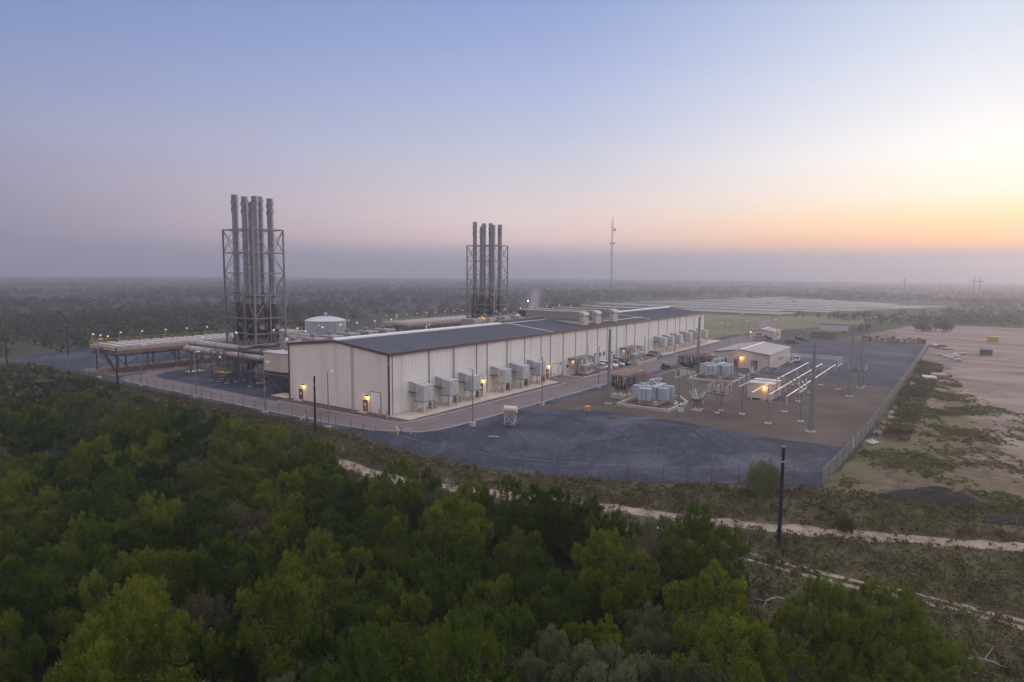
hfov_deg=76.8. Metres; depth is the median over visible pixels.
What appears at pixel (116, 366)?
utility pole
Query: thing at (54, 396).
mesquite tree
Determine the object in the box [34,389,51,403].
brush shrub
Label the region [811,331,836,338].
site container
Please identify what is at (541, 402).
light pole
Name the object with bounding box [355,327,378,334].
silencer box
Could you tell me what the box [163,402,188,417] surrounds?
mesquite tree
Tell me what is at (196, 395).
light pole
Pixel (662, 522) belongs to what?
brush tree
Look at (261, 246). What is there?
exhaust stack
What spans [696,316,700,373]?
lightning mast
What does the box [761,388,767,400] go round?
door
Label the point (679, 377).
insulator post
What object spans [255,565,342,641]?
mesquite tree
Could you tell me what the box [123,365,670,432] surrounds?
kerb
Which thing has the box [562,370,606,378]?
retaining curb
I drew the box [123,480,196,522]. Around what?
mesquite tree
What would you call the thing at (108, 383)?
brush shrub
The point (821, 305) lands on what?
solar row
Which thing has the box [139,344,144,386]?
light pole
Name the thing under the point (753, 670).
mesquite tree
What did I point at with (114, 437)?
mesquite tree
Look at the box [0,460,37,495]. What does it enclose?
mesquite tree
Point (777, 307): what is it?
solar row
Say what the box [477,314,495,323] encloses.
silencer box
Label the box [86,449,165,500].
mesquite tree
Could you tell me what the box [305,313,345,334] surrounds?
storage tank
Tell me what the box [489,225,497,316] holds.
exhaust stack
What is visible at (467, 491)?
mesquite tree
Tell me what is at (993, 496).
green weeds
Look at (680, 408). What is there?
yard sign
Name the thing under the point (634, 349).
duct canopy
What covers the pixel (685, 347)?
apron
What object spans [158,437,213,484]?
mesquite tree
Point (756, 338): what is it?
parked suv
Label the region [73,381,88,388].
brush shrub
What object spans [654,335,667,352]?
filter house
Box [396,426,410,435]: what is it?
hydrant guard
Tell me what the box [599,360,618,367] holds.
parked suv
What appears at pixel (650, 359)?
retaining curb
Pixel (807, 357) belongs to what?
cross bus tube
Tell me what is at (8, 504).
mesquite tree
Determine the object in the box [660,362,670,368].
utility cart
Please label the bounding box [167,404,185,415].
brush shrub
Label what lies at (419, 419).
kerb
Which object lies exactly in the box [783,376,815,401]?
bus support
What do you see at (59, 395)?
mesquite tree
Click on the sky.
(770, 140)
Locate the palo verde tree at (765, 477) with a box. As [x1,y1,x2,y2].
[744,456,786,500]
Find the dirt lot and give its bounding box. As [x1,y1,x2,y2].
[824,325,1023,534]
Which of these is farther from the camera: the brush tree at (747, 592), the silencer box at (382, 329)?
the silencer box at (382, 329)
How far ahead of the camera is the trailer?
290.48 m
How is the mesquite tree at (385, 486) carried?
on the forest floor at (562, 562)
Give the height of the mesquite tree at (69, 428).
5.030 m
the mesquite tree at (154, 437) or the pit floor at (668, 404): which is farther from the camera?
the pit floor at (668, 404)
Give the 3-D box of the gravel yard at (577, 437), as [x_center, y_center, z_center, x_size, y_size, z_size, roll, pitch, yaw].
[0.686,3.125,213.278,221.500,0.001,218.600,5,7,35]
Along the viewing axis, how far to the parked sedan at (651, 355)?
195.15 m
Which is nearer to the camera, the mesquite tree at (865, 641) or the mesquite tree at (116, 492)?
the mesquite tree at (865, 641)
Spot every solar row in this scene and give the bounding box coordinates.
[589,305,792,315]
[592,306,782,316]
[594,302,838,311]
[600,303,819,311]
[612,304,773,311]
[623,302,855,312]
[648,307,790,312]
[652,301,886,309]
[652,302,857,311]
[665,301,849,307]
[666,301,901,309]
[689,300,914,308]
[694,304,863,310]
[703,300,928,309]
[704,299,929,306]
[709,299,944,306]
[730,299,867,303]
[735,298,871,303]
[739,302,915,309]
[742,299,899,305]
[745,300,893,304]
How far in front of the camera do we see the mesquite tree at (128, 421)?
84.38 m
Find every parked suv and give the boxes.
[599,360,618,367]
[611,359,624,366]
[613,358,630,365]
[649,350,664,356]
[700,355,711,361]
[752,336,766,340]
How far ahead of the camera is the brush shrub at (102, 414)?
103.97 m
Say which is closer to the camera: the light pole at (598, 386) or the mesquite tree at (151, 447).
the mesquite tree at (151, 447)
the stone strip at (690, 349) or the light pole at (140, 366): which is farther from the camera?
the stone strip at (690, 349)
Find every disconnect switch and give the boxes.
[706,382,732,413]
[762,360,781,377]
[846,362,868,386]
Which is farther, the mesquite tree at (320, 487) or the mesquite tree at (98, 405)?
the mesquite tree at (98, 405)
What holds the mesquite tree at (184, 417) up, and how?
on the forest floor at (562, 562)
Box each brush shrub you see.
[26,395,47,409]
[33,398,68,416]
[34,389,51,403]
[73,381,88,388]
[77,419,101,436]
[81,377,95,383]
[86,385,102,394]
[94,389,108,397]
[95,396,118,409]
[97,411,113,421]
[102,381,114,388]
[110,385,120,391]
[129,395,145,403]
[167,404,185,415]
[189,405,205,413]
[201,424,230,437]
[213,410,230,420]
[288,433,306,446]
[405,465,441,493]
[635,520,663,538]
[835,515,856,533]
[912,321,932,330]
[933,319,955,330]
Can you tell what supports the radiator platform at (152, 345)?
on the reddish floor at (159, 366)
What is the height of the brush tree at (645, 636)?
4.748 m
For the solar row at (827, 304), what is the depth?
550.20 m
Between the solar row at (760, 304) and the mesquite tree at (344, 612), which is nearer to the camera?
the mesquite tree at (344, 612)
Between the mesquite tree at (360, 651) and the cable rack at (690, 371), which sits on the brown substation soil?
the cable rack at (690, 371)
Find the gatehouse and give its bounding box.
[748,327,780,339]
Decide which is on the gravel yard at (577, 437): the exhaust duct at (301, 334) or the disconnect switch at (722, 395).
the exhaust duct at (301, 334)
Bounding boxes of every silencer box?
[281,337,300,385]
[301,333,326,340]
[319,331,343,338]
[336,328,360,336]
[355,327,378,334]
[373,325,394,333]
[461,315,480,325]
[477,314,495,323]
[492,313,510,319]
[506,312,523,318]
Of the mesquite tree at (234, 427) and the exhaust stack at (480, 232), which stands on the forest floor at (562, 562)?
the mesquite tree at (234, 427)
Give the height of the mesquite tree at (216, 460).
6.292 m
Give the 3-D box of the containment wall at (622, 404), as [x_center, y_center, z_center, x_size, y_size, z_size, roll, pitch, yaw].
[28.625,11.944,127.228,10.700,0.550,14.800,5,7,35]
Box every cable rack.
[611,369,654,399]
[677,352,716,375]
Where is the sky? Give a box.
[0,0,1023,282]
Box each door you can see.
[299,389,302,399]
[363,400,367,411]
[370,391,380,413]
[551,363,557,376]
[751,360,757,368]
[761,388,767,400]
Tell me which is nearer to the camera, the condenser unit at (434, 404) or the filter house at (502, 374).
the condenser unit at (434, 404)
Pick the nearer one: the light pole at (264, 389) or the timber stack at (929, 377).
the light pole at (264, 389)
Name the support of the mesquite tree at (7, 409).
on the ground at (18, 348)
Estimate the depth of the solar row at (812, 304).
550.38 m
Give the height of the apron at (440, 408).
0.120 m
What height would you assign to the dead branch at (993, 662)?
1.131 m
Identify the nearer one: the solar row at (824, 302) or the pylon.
the solar row at (824, 302)
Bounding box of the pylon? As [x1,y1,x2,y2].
[971,277,982,297]
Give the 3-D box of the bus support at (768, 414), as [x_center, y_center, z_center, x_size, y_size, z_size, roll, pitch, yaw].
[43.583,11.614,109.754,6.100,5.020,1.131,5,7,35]
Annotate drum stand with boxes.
[502,405,518,426]
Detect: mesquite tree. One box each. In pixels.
[0,433,33,466]
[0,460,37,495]
[0,467,31,518]
[0,469,61,530]
[0,494,34,557]
[0,568,86,664]
[0,605,46,681]
[2,487,96,555]
[3,407,21,417]
[5,541,122,640]
[7,522,73,591]
[9,450,58,477]
[18,460,84,508]
[24,406,57,420]
[33,426,81,461]
[36,455,68,493]
[41,549,172,663]
[42,572,205,681]
[43,475,98,523]
[44,423,92,450]
[47,390,70,404]
[47,434,121,506]
[47,511,147,589]
[50,388,75,407]
[55,469,165,548]
[62,605,234,681]
[68,465,146,524]
[72,389,94,400]
[74,445,125,479]
[75,497,145,553]
[84,424,138,456]
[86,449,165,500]
[86,520,182,596]
[90,398,110,412]
[96,419,126,445]
[98,413,117,424]
[106,400,156,445]
[114,453,171,492]
[117,489,205,546]
[121,501,200,551]
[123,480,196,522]
[124,439,180,477]
[125,429,185,460]
[126,544,208,633]
[127,410,175,447]
[139,409,171,424]
[144,407,209,459]
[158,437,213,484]
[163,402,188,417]
[163,425,213,458]
[164,495,242,581]
[166,618,264,681]
[175,529,268,614]
[177,489,240,549]
[180,463,232,500]
[197,437,256,482]
[206,416,231,432]
[211,416,263,465]
[216,465,282,532]
[222,466,270,509]
[223,438,286,482]
[228,553,336,681]
[230,530,295,594]
[232,466,320,533]
[234,422,297,466]
[247,519,298,566]
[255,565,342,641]
[273,506,363,585]
[274,526,373,627]
[275,434,342,485]
[289,595,397,681]
[291,465,348,521]
[296,457,353,498]
[301,620,427,681]
[324,475,397,535]
[331,568,427,651]
[342,504,408,561]
[350,454,428,530]
[352,587,450,678]
[366,513,434,594]
[382,548,471,624]
[394,641,471,681]
[409,615,518,681]
[415,488,494,562]
[432,532,498,598]
[446,602,564,681]
[447,571,524,643]
[451,479,508,524]
[471,473,553,550]
[492,525,550,577]
[498,543,564,606]
[508,482,562,547]
[523,567,603,647]
[539,490,604,559]
[554,492,642,569]
[562,613,634,681]
[570,525,660,625]
[573,530,628,592]
[651,519,729,588]
[652,497,750,590]
[662,557,764,659]
[667,603,788,681]
[769,572,982,681]
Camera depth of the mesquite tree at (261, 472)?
66.67 m
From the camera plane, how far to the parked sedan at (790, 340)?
242.07 m
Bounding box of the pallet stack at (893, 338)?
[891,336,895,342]
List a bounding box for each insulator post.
[654,367,699,402]
[722,349,755,377]
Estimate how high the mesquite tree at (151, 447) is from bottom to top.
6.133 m
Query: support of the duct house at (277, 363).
on the gravel yard at (577, 437)
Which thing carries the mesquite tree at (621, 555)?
on the forest floor at (562, 562)
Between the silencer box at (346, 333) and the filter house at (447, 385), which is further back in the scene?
the silencer box at (346, 333)
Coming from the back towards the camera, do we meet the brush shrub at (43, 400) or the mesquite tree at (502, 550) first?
the brush shrub at (43, 400)
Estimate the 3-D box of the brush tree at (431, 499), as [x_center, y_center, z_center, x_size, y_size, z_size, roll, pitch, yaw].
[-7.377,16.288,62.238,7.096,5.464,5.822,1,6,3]
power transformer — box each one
[633,374,674,405]
[700,355,733,379]
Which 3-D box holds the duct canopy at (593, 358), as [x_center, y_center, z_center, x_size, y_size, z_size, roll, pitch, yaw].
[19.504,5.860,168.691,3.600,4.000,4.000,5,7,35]
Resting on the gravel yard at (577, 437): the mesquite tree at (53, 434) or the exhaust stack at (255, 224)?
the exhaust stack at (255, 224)
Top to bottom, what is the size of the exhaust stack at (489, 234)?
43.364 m
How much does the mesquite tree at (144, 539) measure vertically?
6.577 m
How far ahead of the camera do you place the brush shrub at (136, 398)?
122.63 m
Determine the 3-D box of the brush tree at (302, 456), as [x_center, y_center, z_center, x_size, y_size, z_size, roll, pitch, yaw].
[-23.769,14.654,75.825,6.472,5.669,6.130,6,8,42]
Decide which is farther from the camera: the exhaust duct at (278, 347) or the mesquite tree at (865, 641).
the exhaust duct at (278, 347)
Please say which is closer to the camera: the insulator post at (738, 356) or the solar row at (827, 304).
the insulator post at (738, 356)
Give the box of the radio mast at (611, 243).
[610,224,615,292]
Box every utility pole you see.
[4,331,7,364]
[66,325,68,354]
[115,347,118,385]
[313,375,316,433]
[777,445,785,547]
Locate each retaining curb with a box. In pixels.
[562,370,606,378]
[626,357,656,364]
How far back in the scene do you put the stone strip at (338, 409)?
120.56 m
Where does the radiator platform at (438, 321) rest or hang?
on the gravel yard at (577, 437)
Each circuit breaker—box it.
[689,389,706,410]
[748,366,761,378]
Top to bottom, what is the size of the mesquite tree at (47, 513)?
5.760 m
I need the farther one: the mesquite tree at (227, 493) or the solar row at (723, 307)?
the solar row at (723, 307)
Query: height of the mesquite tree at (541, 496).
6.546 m
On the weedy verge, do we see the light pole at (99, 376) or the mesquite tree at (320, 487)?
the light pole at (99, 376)
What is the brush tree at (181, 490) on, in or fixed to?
on the forest floor at (562, 562)
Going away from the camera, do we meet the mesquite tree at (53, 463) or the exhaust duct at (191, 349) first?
the mesquite tree at (53, 463)
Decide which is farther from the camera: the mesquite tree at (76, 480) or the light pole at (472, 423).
the light pole at (472, 423)
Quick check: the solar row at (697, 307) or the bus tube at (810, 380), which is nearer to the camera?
the bus tube at (810, 380)
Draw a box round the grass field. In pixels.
[457,310,907,340]
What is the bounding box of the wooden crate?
[584,405,590,411]
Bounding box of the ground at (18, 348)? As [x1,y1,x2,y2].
[0,278,1023,681]
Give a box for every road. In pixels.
[122,321,773,430]
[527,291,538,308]
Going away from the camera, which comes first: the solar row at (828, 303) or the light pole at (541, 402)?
the light pole at (541, 402)
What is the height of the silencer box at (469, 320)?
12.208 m
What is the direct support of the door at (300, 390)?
in the engine hall
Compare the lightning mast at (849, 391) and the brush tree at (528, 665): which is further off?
the lightning mast at (849, 391)
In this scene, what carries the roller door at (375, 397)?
in the engine hall
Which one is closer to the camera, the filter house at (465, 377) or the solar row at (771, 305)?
the filter house at (465, 377)
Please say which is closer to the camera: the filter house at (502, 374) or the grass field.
the filter house at (502, 374)
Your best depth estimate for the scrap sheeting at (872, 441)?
97.43 m
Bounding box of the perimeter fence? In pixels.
[11,340,928,485]
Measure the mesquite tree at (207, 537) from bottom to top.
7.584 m
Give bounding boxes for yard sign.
[678,405,683,415]
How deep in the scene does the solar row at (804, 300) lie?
637.10 m
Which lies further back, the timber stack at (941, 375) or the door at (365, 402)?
the timber stack at (941, 375)
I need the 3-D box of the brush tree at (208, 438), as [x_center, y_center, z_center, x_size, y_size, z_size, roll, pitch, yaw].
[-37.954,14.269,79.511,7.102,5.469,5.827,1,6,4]
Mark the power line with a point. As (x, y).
(912, 459)
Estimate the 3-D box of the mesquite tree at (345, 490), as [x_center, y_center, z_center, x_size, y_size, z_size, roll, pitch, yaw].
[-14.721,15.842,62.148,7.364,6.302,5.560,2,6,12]
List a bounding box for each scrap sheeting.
[865,438,879,444]
[873,428,885,434]
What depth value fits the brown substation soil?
121.94 m
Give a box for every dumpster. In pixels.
[979,348,992,355]
[987,336,998,340]
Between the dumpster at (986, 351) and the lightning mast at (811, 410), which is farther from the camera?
the dumpster at (986, 351)
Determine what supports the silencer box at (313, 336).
on the gravel yard at (577, 437)
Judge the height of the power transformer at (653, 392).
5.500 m
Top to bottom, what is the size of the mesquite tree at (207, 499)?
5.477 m
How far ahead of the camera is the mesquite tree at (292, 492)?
61.78 m
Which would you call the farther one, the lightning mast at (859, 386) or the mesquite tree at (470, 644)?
the lightning mast at (859, 386)
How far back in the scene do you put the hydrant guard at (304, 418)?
108.42 m
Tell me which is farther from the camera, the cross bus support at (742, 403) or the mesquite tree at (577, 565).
the cross bus support at (742, 403)
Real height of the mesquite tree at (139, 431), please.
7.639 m
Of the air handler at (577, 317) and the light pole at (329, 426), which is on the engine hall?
the air handler at (577, 317)
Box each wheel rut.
[657,527,1023,629]
[740,551,1023,621]
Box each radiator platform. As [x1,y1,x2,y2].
[89,326,305,373]
[381,313,465,331]
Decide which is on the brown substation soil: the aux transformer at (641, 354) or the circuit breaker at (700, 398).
the circuit breaker at (700, 398)
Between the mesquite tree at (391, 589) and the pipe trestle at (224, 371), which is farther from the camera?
the pipe trestle at (224, 371)
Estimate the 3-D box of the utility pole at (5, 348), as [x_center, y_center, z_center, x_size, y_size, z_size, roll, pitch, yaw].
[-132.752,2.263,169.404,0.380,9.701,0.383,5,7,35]
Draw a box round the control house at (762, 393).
[747,378,781,401]
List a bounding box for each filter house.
[407,379,432,412]
[434,375,457,406]
[458,371,480,400]
[490,365,511,392]
[509,361,529,388]
[527,358,545,383]
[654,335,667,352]
[662,334,674,350]
[670,332,682,348]
[680,331,692,346]
[689,329,700,344]
[696,328,707,342]
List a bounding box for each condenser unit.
[429,401,436,408]
[454,395,460,402]
[476,390,482,397]
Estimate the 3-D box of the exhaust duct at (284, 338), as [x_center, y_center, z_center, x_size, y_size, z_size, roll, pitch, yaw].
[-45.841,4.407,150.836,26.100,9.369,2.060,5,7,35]
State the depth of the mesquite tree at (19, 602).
41.32 m
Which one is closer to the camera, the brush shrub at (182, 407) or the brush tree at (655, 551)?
the brush tree at (655, 551)
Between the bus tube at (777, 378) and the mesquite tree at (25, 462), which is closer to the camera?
the mesquite tree at (25, 462)
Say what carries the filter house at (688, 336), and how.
on the apron at (685, 347)
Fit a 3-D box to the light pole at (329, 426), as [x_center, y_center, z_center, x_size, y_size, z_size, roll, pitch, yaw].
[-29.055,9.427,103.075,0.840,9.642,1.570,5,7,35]
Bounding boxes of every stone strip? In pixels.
[276,382,561,421]
[665,341,721,355]
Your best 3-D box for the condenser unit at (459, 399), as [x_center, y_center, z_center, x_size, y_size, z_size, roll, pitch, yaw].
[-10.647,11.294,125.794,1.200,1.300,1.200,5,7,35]
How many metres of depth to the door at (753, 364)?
175.42 m
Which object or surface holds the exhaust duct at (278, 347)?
on the gravel yard at (577, 437)
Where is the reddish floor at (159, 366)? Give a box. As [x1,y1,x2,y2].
[80,356,232,375]
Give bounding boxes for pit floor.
[624,398,681,408]
[696,374,739,380]
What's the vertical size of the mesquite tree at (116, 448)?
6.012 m
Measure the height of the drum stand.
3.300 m
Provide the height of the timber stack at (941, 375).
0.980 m
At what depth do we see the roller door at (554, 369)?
158.89 m
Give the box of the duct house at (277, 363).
[248,349,288,391]
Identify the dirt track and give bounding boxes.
[338,460,1023,551]
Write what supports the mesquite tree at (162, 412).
on the weedy verge
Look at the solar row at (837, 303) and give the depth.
573.91 m
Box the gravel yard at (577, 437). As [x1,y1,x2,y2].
[14,325,925,485]
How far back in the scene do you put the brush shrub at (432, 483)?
72.89 m
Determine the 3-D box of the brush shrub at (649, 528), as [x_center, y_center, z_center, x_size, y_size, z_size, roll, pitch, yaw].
[12.986,18.125,60.604,2.584,2.336,2.883,-1,6,-12]
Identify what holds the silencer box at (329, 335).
on the gravel yard at (577, 437)
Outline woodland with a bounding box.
[0,276,1023,407]
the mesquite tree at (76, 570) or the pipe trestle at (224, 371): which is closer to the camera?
the mesquite tree at (76, 570)
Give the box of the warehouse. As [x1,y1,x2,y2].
[713,342,790,369]
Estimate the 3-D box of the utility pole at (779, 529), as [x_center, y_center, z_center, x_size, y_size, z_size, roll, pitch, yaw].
[24.772,14.595,59.455,0.383,10.186,0.380,-4,7,-35]
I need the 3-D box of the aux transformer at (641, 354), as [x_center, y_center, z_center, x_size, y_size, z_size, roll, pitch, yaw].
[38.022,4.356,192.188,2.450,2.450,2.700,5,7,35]
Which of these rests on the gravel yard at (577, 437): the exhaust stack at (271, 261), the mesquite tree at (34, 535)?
the exhaust stack at (271, 261)
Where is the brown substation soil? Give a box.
[528,369,897,447]
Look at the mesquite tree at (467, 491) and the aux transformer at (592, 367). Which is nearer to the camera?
the mesquite tree at (467, 491)
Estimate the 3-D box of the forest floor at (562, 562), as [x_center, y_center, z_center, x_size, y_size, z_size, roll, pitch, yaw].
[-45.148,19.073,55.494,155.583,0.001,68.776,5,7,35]
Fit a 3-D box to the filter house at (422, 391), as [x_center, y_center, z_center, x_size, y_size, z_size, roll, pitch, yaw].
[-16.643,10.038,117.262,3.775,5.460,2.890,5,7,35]
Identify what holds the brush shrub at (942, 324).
on the dirt lot
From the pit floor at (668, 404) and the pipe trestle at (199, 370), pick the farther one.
the pipe trestle at (199, 370)
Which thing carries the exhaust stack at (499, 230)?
on the gravel yard at (577, 437)
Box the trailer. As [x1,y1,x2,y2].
[820,323,848,332]
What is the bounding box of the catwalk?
[236,333,335,384]
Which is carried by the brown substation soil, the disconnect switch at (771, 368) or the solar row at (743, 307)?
the disconnect switch at (771, 368)
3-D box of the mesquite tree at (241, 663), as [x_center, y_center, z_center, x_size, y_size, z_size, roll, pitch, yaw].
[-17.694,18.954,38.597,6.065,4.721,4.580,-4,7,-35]
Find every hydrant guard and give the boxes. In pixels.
[300,414,313,421]
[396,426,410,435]
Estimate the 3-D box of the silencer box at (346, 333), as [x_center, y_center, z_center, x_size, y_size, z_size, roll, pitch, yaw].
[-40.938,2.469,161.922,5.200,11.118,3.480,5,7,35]
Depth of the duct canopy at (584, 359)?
164.85 m
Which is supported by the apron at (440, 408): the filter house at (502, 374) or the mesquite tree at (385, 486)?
the filter house at (502, 374)
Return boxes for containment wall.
[616,395,687,412]
[688,372,743,383]
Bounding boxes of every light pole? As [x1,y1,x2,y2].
[97,338,102,378]
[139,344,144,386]
[193,351,199,398]
[262,361,269,414]
[325,370,333,430]
[467,368,475,426]
[538,355,544,405]
[594,345,600,388]
[642,337,645,366]
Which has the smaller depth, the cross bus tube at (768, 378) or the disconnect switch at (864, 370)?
the cross bus tube at (768, 378)
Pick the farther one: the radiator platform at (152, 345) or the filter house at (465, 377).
the radiator platform at (152, 345)
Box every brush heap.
[876,486,991,506]
[975,513,1023,524]
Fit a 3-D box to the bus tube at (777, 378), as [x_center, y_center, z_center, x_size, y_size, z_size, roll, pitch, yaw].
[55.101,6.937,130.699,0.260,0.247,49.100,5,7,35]
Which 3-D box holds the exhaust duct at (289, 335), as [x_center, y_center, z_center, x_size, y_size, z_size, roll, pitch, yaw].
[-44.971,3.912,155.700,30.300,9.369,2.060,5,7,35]
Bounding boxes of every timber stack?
[921,375,937,379]
[931,372,947,378]
[938,347,953,349]
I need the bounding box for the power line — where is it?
[799,454,1023,474]
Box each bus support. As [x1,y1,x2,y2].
[738,375,748,414]
[750,393,787,424]
[768,384,801,412]
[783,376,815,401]
[788,354,795,384]
[796,369,825,392]
[797,380,806,422]
[807,363,835,385]
[835,357,842,389]
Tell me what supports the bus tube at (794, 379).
on the bus support at (797, 400)
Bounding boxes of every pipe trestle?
[184,352,205,372]
[210,348,245,383]
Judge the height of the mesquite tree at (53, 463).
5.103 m
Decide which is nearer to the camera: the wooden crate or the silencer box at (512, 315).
the wooden crate
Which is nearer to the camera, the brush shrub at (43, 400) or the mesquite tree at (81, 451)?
the mesquite tree at (81, 451)
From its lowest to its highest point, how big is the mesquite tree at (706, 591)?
6.868 m
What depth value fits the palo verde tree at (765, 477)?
72.31 m
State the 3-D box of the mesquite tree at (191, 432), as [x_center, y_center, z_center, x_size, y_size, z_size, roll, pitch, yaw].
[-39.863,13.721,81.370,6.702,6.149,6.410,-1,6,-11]
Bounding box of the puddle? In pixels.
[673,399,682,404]
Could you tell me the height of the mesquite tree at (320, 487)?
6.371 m
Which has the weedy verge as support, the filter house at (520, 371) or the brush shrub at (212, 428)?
the brush shrub at (212, 428)
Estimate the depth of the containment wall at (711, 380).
154.54 m
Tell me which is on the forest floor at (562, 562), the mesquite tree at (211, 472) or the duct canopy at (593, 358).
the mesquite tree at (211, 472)
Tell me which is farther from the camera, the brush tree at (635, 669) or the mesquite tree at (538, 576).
the mesquite tree at (538, 576)
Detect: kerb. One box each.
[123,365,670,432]
[277,383,564,422]
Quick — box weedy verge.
[0,358,1023,681]
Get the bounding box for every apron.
[388,380,557,419]
[661,340,721,354]
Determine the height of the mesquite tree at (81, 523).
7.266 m
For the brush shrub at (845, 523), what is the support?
on the weedy verge
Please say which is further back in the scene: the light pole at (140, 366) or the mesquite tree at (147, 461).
the light pole at (140, 366)
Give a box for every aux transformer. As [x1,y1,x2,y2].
[578,363,590,373]
[588,362,594,371]
[629,353,639,361]
[637,351,643,360]
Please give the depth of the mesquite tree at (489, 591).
43.10 m
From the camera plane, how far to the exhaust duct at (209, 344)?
156.16 m
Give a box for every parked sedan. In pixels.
[645,353,659,357]
[785,338,799,343]
[794,336,807,340]
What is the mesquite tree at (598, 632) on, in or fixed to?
on the forest floor at (562, 562)
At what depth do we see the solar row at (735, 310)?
442.36 m
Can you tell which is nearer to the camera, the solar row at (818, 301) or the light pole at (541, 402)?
the light pole at (541, 402)
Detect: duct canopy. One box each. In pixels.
[568,356,587,373]
[578,355,595,364]
[620,346,636,360]
[628,345,643,351]
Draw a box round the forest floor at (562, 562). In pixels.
[2,450,774,681]
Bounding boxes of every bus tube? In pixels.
[729,377,799,391]
[733,375,802,389]
[737,373,806,385]
[750,362,808,392]
[768,363,822,394]
[779,355,837,359]
[784,354,839,358]
[785,364,835,396]
[789,353,841,356]
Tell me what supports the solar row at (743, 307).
on the ground at (18, 348)
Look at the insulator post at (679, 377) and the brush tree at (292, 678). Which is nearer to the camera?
the brush tree at (292, 678)
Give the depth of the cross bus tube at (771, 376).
117.03 m
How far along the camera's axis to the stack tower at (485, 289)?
232.92 m
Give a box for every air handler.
[518,308,588,324]
[532,307,601,323]
[551,305,618,321]
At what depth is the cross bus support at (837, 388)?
143.50 m
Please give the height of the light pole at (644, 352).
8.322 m
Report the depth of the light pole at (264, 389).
113.28 m
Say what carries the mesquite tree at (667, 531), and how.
on the forest floor at (562, 562)
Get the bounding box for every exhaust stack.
[231,194,243,364]
[240,196,253,374]
[248,202,253,306]
[250,196,264,375]
[258,197,267,342]
[266,198,279,373]
[471,222,479,317]
[479,226,481,315]
[480,223,488,316]
[487,223,492,316]
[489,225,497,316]
[496,225,504,315]
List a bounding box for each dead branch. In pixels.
[752,589,784,607]
[969,646,1007,671]
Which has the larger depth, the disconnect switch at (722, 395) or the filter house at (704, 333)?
the filter house at (704, 333)
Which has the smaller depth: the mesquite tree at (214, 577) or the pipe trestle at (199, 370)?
the mesquite tree at (214, 577)
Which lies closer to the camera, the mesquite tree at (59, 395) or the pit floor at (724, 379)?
the mesquite tree at (59, 395)
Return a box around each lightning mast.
[604,329,612,404]
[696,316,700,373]
[805,336,816,432]
[845,327,854,396]
[856,324,864,388]
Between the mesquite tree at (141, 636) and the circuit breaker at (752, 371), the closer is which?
the mesquite tree at (141, 636)
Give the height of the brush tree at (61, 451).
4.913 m
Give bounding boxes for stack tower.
[222,228,287,375]
[466,245,507,317]
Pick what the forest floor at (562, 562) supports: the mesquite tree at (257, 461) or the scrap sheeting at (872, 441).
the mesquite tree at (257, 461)
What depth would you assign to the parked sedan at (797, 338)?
251.60 m
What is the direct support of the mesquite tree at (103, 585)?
on the forest floor at (562, 562)
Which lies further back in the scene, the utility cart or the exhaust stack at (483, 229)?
the exhaust stack at (483, 229)
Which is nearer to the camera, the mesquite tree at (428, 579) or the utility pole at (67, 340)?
the mesquite tree at (428, 579)
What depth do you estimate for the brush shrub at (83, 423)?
93.39 m
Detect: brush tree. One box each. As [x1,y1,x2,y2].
[0,444,19,471]
[33,439,79,465]
[66,418,111,446]
[161,588,231,641]
[166,456,215,497]
[178,485,219,515]
[182,433,231,463]
[205,499,273,554]
[265,441,301,477]
[266,660,318,681]
[279,442,331,476]
[397,483,463,535]
[497,622,606,681]
[556,639,670,681]
[611,601,694,666]
[619,531,698,597]
[627,513,690,576]
[646,653,729,681]
[677,562,762,640]
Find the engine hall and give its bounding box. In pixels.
[286,306,704,415]
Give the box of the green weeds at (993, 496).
[3,362,1023,681]
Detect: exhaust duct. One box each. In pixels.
[183,345,263,384]
[188,339,277,384]
[262,343,285,380]
[278,337,300,341]
[284,334,308,337]
[294,333,318,336]
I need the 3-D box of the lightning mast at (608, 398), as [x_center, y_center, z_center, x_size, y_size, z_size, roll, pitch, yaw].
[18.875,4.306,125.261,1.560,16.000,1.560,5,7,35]
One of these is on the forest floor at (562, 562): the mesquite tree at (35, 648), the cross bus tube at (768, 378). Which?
the mesquite tree at (35, 648)
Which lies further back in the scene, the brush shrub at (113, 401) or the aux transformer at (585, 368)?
the aux transformer at (585, 368)
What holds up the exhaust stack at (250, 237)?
on the gravel yard at (577, 437)
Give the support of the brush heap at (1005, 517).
on the dirt lot
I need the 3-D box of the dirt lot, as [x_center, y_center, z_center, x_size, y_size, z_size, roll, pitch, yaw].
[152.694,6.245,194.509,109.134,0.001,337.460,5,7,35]
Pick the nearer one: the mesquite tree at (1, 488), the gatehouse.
the mesquite tree at (1, 488)
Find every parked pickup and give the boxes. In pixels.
[594,363,612,370]
[793,355,800,361]
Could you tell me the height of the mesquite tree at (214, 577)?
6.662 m
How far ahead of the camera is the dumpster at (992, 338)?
256.05 m
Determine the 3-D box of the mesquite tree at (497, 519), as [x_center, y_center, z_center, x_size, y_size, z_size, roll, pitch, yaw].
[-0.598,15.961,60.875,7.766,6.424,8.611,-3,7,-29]

